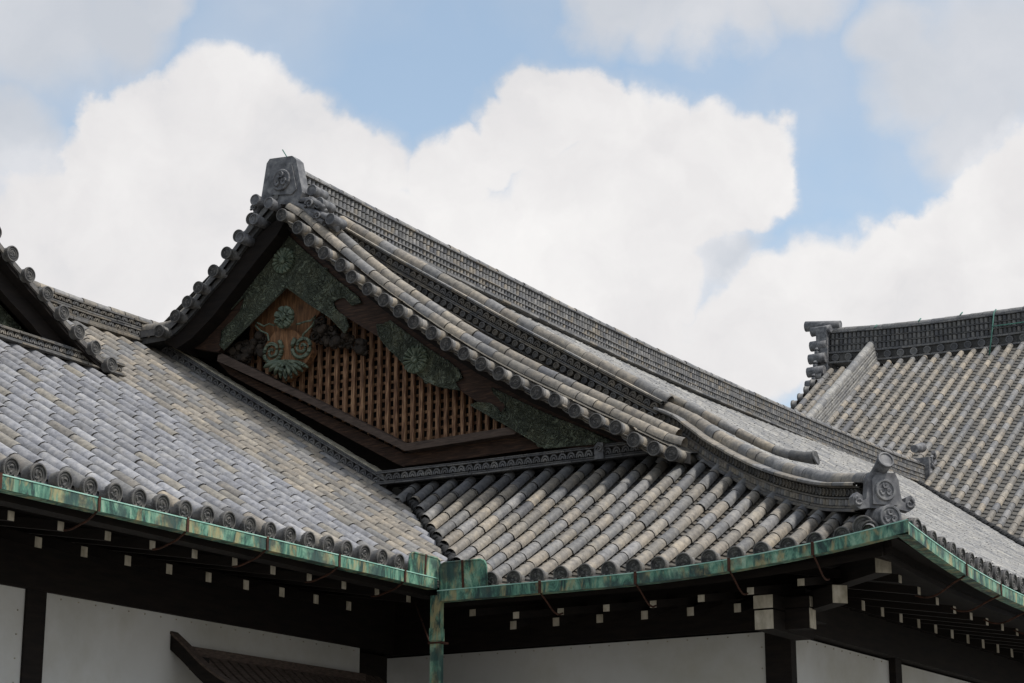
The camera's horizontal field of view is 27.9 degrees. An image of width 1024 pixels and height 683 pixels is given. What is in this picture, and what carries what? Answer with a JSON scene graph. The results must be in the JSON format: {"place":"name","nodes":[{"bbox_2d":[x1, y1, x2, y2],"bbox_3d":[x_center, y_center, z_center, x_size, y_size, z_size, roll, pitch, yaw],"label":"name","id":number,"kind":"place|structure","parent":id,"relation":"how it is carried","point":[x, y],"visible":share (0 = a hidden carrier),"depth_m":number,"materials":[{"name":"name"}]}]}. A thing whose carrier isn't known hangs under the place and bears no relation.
{"place":"outdoors","nodes":[
{"label":"outdoors","id":0,"kind":"place"},
{"bbox_2d":[0,227,446,682],"bbox_3d":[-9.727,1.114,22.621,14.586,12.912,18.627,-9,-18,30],"label":"palace hall","id":1,"kind":"structure","parent":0,"point":[164,518],"depth_m":22.50,"materials":[{"name":"tile"}]},
{"bbox_2d":[0,0,1023,407],"label":"sky","id":2,"kind":"structure","parent":0,"point":[705,182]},
{"label":"ground","id":3,"kind":"structure","parent":0,"visible":0},
{"bbox_2d":[140,149,1023,682],"bbox_3d":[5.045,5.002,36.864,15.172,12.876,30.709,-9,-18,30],"label":"palace hall","id":4,"kind":"structure","parent":3,"relation":"on","point":[586,497],"depth_m":26.34,"materials":[{"name":"tile"}]},
{"bbox_2d":[790,306,1023,548],"bbox_3d":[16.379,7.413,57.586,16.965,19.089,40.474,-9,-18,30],"label":"palace hall","id":5,"kind":"structure","parent":3,"relation":"on","point":[955,402],"depth_m":58.26,"materials":[{"name":"grey tile"}]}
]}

